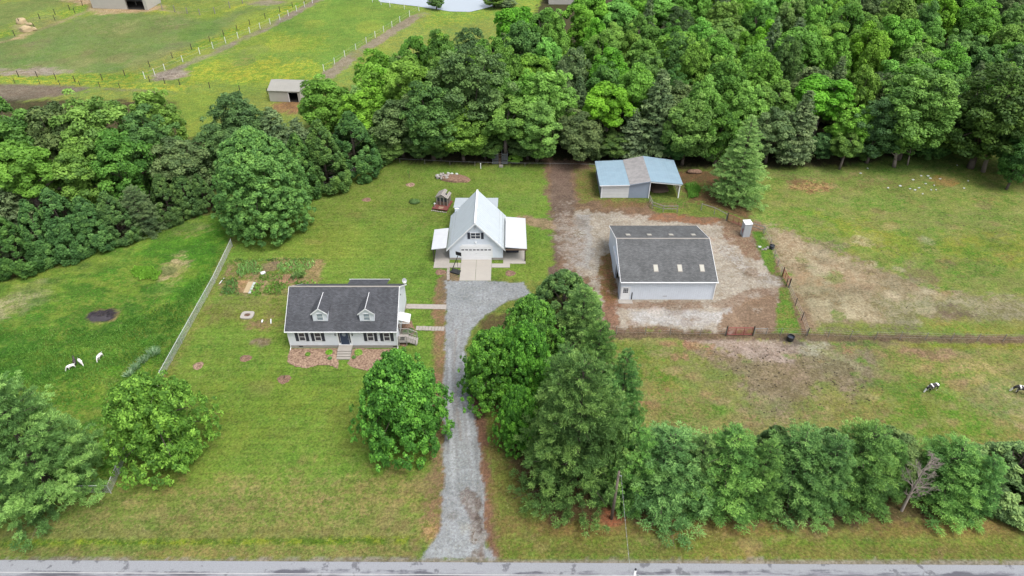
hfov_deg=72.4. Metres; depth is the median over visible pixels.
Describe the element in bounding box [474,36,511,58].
woodland tree
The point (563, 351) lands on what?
pine tree
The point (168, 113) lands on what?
woodland tree
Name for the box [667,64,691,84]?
woodland tree
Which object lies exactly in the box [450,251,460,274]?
basketball hoop
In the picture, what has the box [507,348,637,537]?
pine tree
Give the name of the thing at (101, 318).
burn pile ash patch
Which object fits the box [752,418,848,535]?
pine tree
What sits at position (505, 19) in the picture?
woodland tree
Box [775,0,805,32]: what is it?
woodland tree
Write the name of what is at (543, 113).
woodland tree
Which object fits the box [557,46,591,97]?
woodland tree
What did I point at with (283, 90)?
run in shed
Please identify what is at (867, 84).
woodland tree
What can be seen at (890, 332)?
wire fence
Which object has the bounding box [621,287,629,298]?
door
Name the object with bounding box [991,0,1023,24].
woodland tree
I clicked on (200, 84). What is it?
paddock fence
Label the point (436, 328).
stone walk
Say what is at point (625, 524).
service wire
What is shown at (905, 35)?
woodland tree
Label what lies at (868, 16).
woodland tree
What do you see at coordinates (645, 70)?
woodland tree
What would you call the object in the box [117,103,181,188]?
woodland tree
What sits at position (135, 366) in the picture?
iris clump
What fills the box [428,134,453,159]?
understorey tree
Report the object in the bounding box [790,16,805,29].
pine tree
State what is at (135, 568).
road
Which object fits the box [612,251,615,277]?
sliding door
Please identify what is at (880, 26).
woodland tree
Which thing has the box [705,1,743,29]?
woodland tree
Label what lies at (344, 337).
front door
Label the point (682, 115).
woodland tree
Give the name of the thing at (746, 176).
spruce tree
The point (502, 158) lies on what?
timber rack
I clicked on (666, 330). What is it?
wire fence
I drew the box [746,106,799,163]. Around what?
woodland tree
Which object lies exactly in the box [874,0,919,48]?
woodland tree
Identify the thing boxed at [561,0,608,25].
woodland tree
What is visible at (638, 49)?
woodland tree
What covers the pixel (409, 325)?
mulch bed
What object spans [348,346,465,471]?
maple tree
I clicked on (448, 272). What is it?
stepping stone path
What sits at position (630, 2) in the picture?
woodland tree
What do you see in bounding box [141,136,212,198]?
woodland tree
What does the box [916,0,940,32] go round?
woodland tree
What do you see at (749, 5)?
woodland tree
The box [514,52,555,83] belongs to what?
woodland tree
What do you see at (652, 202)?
rail fence
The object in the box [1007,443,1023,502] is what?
cedar tree
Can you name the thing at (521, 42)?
woodland tree
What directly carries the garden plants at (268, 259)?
on the ground at (282, 472)
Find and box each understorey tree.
[377,134,406,160]
[401,134,435,159]
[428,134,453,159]
[468,134,503,159]
[506,135,545,159]
[576,132,607,160]
[600,128,633,159]
[651,133,688,159]
[696,141,724,160]
[811,132,833,159]
[854,140,885,160]
[911,132,953,159]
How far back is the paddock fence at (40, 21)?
187.04 m
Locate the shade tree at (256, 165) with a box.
[210,125,316,246]
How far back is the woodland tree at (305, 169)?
114.45 m
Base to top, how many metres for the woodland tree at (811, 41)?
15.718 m
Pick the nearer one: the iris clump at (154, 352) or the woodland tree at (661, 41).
the iris clump at (154, 352)
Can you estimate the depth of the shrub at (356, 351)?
86.70 m
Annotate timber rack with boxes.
[492,150,507,163]
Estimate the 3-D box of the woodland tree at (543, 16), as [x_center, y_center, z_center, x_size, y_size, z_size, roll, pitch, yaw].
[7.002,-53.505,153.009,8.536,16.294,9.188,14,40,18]
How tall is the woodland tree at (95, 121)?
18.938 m
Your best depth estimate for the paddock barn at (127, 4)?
198.70 m
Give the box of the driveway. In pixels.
[422,281,528,560]
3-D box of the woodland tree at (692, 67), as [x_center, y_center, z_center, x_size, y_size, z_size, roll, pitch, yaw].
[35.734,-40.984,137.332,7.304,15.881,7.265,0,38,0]
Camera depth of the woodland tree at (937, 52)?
140.84 m
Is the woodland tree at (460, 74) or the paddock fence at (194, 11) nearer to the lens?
the woodland tree at (460, 74)
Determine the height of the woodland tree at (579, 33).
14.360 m
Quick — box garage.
[431,190,526,261]
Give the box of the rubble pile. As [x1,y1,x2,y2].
[435,172,470,182]
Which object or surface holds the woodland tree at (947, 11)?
on the ground at (282, 472)
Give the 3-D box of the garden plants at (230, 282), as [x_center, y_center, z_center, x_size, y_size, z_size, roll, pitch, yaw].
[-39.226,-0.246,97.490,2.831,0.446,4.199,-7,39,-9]
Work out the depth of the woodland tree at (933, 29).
150.97 m
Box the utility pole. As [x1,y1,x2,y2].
[610,471,621,519]
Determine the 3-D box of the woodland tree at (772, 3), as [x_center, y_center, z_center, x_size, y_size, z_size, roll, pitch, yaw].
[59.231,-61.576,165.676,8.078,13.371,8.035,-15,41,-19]
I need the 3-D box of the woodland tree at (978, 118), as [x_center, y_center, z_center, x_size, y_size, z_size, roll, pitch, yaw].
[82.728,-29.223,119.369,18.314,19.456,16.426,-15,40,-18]
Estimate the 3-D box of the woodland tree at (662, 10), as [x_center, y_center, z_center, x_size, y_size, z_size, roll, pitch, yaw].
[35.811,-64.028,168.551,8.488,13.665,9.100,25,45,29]
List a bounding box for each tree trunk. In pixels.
[892,151,902,167]
[980,139,993,172]
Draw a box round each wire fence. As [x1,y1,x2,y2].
[616,326,726,334]
[753,328,1006,341]
[764,227,782,273]
[786,278,809,335]
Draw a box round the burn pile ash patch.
[90,314,110,320]
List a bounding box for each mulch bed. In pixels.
[287,348,338,368]
[347,348,389,370]
[400,319,415,346]
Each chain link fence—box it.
[26,466,120,492]
[114,239,232,473]
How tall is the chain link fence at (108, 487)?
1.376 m
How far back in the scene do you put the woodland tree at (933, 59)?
131.93 m
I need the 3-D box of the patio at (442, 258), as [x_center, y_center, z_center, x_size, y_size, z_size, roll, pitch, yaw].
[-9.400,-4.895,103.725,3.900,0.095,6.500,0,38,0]
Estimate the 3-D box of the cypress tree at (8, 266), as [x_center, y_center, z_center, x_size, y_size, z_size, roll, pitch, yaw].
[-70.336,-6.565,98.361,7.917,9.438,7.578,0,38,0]
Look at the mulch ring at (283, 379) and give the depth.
83.41 m
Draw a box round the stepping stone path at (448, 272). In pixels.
[447,267,449,279]
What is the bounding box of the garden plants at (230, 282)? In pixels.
[220,277,239,294]
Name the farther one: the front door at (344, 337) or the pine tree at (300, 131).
the pine tree at (300, 131)
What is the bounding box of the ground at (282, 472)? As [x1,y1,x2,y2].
[0,0,1023,564]
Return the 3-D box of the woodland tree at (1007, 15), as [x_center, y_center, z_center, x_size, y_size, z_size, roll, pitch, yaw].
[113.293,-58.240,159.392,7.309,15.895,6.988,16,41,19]
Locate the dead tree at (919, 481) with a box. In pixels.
[900,452,943,511]
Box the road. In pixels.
[0,560,1023,575]
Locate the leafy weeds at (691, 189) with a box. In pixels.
[684,182,701,197]
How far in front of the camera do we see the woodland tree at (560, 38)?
144.05 m
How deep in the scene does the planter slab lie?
92.73 m
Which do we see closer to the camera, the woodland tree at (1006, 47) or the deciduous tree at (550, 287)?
the deciduous tree at (550, 287)
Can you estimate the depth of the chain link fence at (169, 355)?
92.00 m
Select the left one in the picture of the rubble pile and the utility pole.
the rubble pile
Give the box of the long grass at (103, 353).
[0,248,223,409]
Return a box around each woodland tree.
[0,96,51,201]
[0,139,63,209]
[21,100,85,182]
[45,136,119,206]
[48,88,137,164]
[87,127,162,205]
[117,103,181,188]
[128,87,188,139]
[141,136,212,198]
[189,123,231,184]
[199,90,262,135]
[292,150,321,184]
[296,73,349,133]
[337,86,384,134]
[352,48,389,86]
[353,62,396,109]
[362,67,394,104]
[368,93,419,156]
[380,55,431,102]
[386,49,412,85]
[397,35,427,66]
[397,80,469,159]
[422,28,456,66]
[422,59,433,102]
[425,43,518,146]
[426,0,443,8]
[427,33,452,63]
[427,55,449,88]
[439,105,488,161]
[453,27,489,49]
[466,48,484,67]
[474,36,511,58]
[477,94,534,155]
[483,0,503,6]
[488,36,522,81]
[489,73,521,102]
[493,6,536,37]
[501,32,520,64]
[503,20,540,64]
[512,99,562,161]
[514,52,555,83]
[516,69,546,100]
[522,70,579,145]
[527,7,565,40]
[530,37,561,82]
[540,12,569,54]
[552,107,605,161]
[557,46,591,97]
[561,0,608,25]
[561,48,588,82]
[567,9,593,47]
[579,17,607,48]
[582,80,639,136]
[583,29,621,63]
[584,57,619,132]
[588,46,628,78]
[597,0,638,31]
[603,21,626,59]
[615,23,640,69]
[617,62,654,112]
[622,68,656,117]
[623,14,660,52]
[623,39,663,73]
[624,0,646,5]
[631,0,655,25]
[632,53,665,109]
[651,0,678,28]
[655,19,682,64]
[655,31,698,63]
[656,31,695,79]
[660,92,717,165]
[662,5,694,31]
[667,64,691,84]
[667,80,692,110]
[669,0,712,25]
[676,37,712,88]
[684,16,716,70]
[684,74,721,155]
[693,102,746,164]
[700,30,739,59]
[702,34,734,64]
[703,54,740,91]
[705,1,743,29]
[705,51,749,109]
[712,18,747,42]
[729,80,768,147]
[730,0,755,17]
[732,31,754,57]
[736,39,770,87]
[739,50,784,98]
[741,3,775,35]
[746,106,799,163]
[750,0,778,20]
[753,19,781,47]
[754,0,791,18]
[756,79,797,140]
[767,35,803,101]
[771,26,825,103]
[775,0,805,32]
[790,66,836,121]
[794,0,823,14]
[794,73,856,136]
[797,25,827,66]
[802,4,832,34]
[811,0,836,21]
[813,22,848,72]
[815,32,851,78]
[823,103,875,159]
[824,0,849,21]
[825,3,864,38]
[829,132,863,169]
[838,0,860,3]
[844,64,881,109]
[846,29,871,82]
[848,20,893,68]
[848,34,889,82]
[849,11,874,27]
[852,96,902,163]
[858,0,887,15]
[863,13,892,29]
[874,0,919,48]
[874,72,894,108]
[876,63,968,160]
[881,59,902,87]
[882,14,922,60]
[893,58,958,94]
[897,42,934,66]
[906,3,925,17]
[912,31,941,54]
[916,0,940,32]
[917,0,929,6]
[917,47,951,56]
[918,0,959,42]
[923,16,945,42]
[926,56,945,71]
[928,95,974,148]
[936,41,971,77]
[937,28,969,56]
[939,61,1023,168]
[940,62,970,93]
[945,0,976,42]
[948,0,1002,46]
[948,29,988,62]
[955,0,1002,33]
[955,96,1003,146]
[967,44,1006,71]
[976,62,1020,96]
[977,62,998,83]
[989,23,1023,56]
[989,85,1023,176]
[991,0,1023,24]
[994,42,1023,63]
[996,2,1023,30]
[997,137,1023,189]
[1001,9,1023,36]
[1003,43,1023,67]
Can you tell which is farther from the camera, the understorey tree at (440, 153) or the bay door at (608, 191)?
the understorey tree at (440, 153)
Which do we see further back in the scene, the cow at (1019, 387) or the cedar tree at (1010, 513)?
the cow at (1019, 387)
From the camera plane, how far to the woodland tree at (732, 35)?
142.69 m
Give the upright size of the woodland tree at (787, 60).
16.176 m
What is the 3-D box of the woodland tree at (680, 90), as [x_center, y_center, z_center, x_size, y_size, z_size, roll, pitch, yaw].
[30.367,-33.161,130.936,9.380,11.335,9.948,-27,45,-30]
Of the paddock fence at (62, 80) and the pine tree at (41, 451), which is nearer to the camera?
the pine tree at (41, 451)
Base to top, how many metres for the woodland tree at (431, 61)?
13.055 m
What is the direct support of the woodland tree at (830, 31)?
on the ground at (282, 472)
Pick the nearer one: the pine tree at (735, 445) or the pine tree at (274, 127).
the pine tree at (735, 445)
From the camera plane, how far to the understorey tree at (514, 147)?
124.25 m
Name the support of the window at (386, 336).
in the farmhouse
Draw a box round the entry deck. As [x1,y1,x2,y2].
[398,328,417,345]
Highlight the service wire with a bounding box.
[621,478,630,572]
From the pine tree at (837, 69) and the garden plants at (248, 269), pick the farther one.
the pine tree at (837, 69)
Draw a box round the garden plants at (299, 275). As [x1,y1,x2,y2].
[288,271,305,280]
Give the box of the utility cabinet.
[740,219,752,236]
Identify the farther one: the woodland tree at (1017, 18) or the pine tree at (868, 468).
the woodland tree at (1017, 18)
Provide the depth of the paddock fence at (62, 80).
154.48 m
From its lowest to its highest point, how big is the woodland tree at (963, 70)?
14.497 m
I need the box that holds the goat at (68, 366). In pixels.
[65,363,75,370]
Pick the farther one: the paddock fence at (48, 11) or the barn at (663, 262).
the paddock fence at (48, 11)
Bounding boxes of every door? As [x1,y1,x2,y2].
[339,333,349,343]
[461,246,491,258]
[602,186,628,197]
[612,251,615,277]
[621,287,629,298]
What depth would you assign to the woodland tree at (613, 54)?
134.61 m
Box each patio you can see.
[433,246,460,267]
[492,250,525,267]
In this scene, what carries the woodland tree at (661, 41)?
on the ground at (282, 472)
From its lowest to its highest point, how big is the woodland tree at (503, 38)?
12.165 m
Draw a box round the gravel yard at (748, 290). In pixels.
[560,209,783,331]
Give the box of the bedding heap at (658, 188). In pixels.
[650,183,668,192]
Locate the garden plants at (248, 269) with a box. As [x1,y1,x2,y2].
[236,260,262,276]
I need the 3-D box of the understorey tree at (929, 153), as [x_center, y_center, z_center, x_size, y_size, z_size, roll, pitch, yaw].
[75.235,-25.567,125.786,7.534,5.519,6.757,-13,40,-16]
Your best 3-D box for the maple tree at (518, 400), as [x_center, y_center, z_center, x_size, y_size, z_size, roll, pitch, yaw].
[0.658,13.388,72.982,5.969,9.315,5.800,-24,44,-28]
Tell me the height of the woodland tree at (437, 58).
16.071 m
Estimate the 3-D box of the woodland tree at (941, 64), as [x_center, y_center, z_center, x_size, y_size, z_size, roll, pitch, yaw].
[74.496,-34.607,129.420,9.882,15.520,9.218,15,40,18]
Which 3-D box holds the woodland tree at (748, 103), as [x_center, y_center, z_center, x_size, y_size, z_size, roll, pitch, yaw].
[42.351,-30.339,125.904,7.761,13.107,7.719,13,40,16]
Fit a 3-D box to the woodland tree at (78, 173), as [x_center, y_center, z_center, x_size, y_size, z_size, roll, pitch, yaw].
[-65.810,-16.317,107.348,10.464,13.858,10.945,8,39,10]
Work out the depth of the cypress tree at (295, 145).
113.34 m
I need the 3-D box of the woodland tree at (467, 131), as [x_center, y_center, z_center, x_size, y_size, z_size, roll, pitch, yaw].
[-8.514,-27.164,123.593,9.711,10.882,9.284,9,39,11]
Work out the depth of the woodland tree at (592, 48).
142.37 m
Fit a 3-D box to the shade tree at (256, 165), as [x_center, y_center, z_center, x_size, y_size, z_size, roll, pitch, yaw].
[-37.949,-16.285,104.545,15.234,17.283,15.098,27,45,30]
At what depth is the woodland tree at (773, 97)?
125.08 m
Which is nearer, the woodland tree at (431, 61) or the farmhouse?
the farmhouse
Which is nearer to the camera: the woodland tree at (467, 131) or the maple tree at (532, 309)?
the maple tree at (532, 309)
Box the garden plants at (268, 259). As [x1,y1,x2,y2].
[227,257,315,262]
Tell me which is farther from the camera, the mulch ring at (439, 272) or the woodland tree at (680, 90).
the woodland tree at (680, 90)
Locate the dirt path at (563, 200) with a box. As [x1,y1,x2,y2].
[548,160,576,274]
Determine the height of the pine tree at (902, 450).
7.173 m
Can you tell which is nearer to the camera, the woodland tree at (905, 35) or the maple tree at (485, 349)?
the maple tree at (485, 349)
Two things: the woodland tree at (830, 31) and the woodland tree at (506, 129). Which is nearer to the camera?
the woodland tree at (506, 129)
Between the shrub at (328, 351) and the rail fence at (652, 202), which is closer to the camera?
the shrub at (328, 351)
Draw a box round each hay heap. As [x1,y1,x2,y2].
[16,17,27,23]
[19,25,32,32]
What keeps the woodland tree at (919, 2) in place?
on the ground at (282, 472)
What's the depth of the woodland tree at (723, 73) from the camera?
126.38 m
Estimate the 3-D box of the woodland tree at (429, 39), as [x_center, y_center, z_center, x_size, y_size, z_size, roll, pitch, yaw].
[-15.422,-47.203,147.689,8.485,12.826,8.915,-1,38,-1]
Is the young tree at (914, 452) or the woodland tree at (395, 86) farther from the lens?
the woodland tree at (395, 86)
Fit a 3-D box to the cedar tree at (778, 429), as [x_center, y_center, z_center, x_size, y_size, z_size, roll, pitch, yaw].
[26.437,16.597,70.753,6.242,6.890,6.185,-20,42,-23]
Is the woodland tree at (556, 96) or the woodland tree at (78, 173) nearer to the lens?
the woodland tree at (78, 173)
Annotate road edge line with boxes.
[0,572,708,575]
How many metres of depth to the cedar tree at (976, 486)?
68.83 m
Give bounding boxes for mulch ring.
[193,362,203,369]
[240,355,251,361]
[277,374,290,383]
[435,269,445,274]
[505,270,515,276]
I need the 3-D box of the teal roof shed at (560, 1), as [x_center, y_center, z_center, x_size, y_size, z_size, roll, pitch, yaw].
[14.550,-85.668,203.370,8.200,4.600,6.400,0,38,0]
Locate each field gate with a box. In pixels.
[725,326,755,335]
[726,212,742,225]
[782,267,791,287]
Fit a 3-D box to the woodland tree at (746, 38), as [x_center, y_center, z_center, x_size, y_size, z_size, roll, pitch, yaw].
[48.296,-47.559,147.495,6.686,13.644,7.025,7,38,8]
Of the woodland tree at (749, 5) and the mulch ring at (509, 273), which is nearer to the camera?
the mulch ring at (509, 273)
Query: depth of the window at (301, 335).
86.70 m
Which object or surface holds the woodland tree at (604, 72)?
on the ground at (282, 472)
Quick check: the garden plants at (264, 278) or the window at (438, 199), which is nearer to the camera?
the garden plants at (264, 278)
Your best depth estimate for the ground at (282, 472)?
90.95 m
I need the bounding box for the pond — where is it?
[379,0,492,11]
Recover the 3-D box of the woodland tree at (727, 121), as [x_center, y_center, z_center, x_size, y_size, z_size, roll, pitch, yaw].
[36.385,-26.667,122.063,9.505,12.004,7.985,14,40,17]
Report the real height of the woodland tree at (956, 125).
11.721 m
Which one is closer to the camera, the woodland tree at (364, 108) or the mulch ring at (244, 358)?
the mulch ring at (244, 358)
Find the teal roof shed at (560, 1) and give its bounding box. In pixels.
[548,0,573,3]
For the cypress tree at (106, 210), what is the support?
on the ground at (282, 472)
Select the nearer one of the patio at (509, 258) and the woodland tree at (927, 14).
the patio at (509, 258)
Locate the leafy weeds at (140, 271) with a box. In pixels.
[131,265,161,279]
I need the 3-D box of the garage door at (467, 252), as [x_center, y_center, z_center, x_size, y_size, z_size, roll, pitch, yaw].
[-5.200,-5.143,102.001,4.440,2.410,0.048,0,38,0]
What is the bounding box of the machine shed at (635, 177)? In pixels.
[595,156,682,197]
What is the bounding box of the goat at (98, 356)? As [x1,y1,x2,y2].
[96,351,102,361]
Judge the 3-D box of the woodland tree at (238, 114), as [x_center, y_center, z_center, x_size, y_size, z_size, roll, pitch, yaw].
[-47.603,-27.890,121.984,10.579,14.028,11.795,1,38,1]
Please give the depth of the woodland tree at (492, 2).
197.22 m
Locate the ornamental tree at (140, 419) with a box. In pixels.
[90,370,223,489]
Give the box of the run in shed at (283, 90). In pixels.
[267,79,308,101]
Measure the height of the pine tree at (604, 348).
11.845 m
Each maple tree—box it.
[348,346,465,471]
[456,326,537,417]
[487,384,541,459]
[490,319,552,417]
[498,293,565,371]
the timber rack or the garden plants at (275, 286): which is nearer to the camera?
the garden plants at (275, 286)
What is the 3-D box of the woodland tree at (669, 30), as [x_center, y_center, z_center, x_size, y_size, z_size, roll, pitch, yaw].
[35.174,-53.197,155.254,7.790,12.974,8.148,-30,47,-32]
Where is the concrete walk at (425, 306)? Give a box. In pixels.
[405,304,446,308]
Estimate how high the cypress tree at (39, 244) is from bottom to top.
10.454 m
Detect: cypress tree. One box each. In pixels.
[0,216,45,281]
[17,199,71,269]
[36,187,97,265]
[67,195,118,254]
[93,191,142,247]
[150,174,192,228]
[168,171,203,215]
[188,173,219,212]
[286,132,323,199]
[301,119,351,194]
[326,110,382,183]
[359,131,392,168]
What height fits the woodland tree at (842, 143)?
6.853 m
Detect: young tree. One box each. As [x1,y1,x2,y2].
[508,154,522,162]
[874,424,925,483]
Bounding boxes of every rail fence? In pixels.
[649,196,677,211]
[701,203,727,219]
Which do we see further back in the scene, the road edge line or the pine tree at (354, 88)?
the pine tree at (354, 88)
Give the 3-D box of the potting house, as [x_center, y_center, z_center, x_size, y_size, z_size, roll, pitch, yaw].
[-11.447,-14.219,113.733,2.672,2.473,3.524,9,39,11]
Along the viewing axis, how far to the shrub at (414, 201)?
115.06 m
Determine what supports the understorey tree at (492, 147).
on the ground at (282, 472)
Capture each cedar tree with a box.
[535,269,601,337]
[599,417,645,511]
[747,425,796,493]
[798,426,849,477]
[933,454,1006,512]
[966,440,1023,530]
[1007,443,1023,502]
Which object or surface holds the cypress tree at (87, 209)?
on the ground at (282, 472)
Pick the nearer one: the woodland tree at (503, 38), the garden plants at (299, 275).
the garden plants at (299, 275)
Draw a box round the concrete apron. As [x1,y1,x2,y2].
[459,259,491,280]
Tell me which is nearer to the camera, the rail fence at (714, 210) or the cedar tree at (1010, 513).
the cedar tree at (1010, 513)
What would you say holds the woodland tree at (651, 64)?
on the ground at (282, 472)
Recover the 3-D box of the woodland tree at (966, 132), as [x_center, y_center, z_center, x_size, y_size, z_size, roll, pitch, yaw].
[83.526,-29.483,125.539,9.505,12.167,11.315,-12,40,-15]
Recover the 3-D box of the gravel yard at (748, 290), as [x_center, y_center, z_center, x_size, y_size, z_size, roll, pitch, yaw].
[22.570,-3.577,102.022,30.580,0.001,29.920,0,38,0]
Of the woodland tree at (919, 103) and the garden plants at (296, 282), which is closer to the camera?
the garden plants at (296, 282)
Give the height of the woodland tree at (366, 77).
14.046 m
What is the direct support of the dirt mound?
on the ground at (282, 472)
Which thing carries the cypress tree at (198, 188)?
on the ground at (282, 472)
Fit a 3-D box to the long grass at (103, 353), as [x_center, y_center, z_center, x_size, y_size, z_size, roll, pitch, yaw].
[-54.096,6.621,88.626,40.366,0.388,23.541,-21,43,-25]
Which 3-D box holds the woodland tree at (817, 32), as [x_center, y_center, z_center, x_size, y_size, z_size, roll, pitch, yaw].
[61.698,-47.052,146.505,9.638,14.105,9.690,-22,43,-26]
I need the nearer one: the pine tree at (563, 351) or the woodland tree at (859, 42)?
the pine tree at (563, 351)
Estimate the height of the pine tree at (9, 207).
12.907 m
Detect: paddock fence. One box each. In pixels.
[0,0,304,80]
[3,8,74,35]
[5,78,119,87]
[11,0,82,23]
[135,0,242,14]
[143,1,312,77]
[148,76,267,93]
[323,0,418,69]
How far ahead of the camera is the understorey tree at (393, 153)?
123.91 m
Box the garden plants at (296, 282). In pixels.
[295,279,315,283]
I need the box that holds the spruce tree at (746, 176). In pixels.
[703,114,771,210]
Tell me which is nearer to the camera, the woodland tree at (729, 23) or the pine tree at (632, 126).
the pine tree at (632, 126)
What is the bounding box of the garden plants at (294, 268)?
[275,259,314,273]
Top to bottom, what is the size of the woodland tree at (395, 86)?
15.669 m
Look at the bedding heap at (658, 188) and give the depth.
118.44 m
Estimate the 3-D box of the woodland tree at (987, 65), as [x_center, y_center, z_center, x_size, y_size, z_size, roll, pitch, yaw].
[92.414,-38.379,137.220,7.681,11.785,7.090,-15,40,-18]
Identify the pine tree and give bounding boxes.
[0,188,34,240]
[0,215,21,260]
[0,370,112,552]
[117,184,170,240]
[259,107,292,146]
[283,117,323,170]
[347,85,371,144]
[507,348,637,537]
[534,342,587,439]
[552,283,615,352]
[555,60,572,114]
[565,76,589,128]
[577,317,620,388]
[581,377,630,456]
[597,421,660,518]
[605,347,646,427]
[614,108,650,159]
[616,419,726,550]
[638,68,679,157]
[643,0,655,54]
[668,432,726,519]
[683,422,774,534]
[711,0,730,8]
[726,438,787,522]
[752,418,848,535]
[761,16,782,52]
[772,90,819,165]
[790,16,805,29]
[791,433,856,526]
[796,416,906,524]
[819,55,847,123]
[863,439,911,503]
[901,431,993,536]
[952,452,1009,525]
[966,60,985,97]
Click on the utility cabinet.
(746, 228)
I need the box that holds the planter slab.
[240,311,254,318]
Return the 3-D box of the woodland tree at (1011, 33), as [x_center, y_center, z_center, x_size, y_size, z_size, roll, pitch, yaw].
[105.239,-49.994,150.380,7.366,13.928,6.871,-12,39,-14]
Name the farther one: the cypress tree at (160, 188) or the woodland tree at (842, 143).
the woodland tree at (842, 143)
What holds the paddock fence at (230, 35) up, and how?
on the ground at (282, 472)
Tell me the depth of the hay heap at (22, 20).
188.22 m
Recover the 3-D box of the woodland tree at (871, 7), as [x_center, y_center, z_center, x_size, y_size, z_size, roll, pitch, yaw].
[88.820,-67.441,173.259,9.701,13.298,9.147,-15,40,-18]
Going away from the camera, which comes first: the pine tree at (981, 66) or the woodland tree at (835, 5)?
the pine tree at (981, 66)
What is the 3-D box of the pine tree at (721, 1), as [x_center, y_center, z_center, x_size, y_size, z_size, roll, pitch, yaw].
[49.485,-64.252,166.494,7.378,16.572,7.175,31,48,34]
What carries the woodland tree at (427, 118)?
on the ground at (282, 472)
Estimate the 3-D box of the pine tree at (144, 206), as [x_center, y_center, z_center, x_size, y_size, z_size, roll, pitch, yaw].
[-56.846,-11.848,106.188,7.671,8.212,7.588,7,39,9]
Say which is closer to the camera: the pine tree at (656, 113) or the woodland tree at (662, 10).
the pine tree at (656, 113)
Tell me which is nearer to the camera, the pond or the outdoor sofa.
the outdoor sofa
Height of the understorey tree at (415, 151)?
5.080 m
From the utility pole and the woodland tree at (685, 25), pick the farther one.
the woodland tree at (685, 25)
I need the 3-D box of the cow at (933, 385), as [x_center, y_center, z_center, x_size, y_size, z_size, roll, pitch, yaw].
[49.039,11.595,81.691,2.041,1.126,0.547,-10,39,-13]
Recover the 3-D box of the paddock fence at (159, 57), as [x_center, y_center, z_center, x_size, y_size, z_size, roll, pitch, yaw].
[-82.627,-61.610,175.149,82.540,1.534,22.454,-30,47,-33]
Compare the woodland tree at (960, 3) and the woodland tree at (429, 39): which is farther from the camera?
the woodland tree at (960, 3)
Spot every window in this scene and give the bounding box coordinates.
[298,333,305,340]
[314,333,321,340]
[367,333,373,340]
[383,333,390,340]
[437,193,449,201]
[470,233,480,238]
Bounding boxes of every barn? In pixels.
[90,0,160,9]
[609,226,718,303]
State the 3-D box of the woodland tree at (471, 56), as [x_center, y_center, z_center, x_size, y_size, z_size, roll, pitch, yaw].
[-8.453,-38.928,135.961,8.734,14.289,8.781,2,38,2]
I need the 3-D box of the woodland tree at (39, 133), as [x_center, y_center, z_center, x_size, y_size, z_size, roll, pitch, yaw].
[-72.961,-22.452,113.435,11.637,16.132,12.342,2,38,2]
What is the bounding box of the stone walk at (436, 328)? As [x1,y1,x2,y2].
[416,326,443,330]
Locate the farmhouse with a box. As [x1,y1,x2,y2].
[284,278,410,359]
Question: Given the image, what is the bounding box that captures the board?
[243,282,252,292]
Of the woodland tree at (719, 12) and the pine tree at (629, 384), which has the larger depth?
the woodland tree at (719, 12)
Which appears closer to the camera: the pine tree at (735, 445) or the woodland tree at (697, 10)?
the pine tree at (735, 445)
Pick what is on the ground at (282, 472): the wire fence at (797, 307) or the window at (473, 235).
the wire fence at (797, 307)
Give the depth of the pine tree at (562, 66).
130.15 m
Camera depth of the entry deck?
88.38 m
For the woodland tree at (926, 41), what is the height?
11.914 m
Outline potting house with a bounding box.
[431,189,452,212]
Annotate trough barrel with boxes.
[787,334,794,341]
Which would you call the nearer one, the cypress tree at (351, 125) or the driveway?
the driveway
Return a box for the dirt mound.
[687,169,701,173]
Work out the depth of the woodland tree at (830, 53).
137.04 m
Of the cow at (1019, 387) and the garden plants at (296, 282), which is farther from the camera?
the garden plants at (296, 282)
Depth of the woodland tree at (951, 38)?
144.20 m
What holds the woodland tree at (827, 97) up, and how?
on the ground at (282, 472)
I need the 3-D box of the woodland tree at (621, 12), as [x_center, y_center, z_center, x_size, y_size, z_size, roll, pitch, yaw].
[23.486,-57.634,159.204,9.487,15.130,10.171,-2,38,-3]
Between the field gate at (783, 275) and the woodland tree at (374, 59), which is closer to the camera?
the field gate at (783, 275)
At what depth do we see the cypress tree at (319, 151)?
114.60 m
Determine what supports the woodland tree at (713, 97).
on the ground at (282, 472)
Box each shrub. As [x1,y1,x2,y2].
[325,349,332,354]
[354,349,361,355]
[409,198,419,203]
[498,0,518,7]
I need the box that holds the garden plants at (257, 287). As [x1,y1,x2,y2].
[251,281,263,295]
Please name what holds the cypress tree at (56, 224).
on the ground at (282, 472)
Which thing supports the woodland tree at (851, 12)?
on the ground at (282, 472)
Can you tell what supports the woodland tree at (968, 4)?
on the ground at (282, 472)
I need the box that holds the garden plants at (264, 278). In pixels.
[259,272,282,280]
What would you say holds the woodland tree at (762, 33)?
on the ground at (282, 472)
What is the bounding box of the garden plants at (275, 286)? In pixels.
[263,280,287,294]
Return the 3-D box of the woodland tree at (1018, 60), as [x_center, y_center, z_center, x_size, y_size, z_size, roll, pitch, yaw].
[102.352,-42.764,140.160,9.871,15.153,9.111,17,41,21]
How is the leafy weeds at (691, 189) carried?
on the ground at (282, 472)
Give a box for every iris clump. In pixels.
[121,368,135,376]
[127,362,139,369]
[136,354,148,363]
[145,346,160,357]
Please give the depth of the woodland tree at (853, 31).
148.24 m
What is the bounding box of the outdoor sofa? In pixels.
[506,248,518,251]
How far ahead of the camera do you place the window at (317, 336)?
86.65 m
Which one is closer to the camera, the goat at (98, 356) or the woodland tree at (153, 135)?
the goat at (98, 356)
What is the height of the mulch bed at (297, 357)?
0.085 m
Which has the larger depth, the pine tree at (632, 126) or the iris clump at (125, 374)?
the pine tree at (632, 126)
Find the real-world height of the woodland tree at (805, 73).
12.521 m
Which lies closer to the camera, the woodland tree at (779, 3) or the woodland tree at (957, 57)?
the woodland tree at (957, 57)

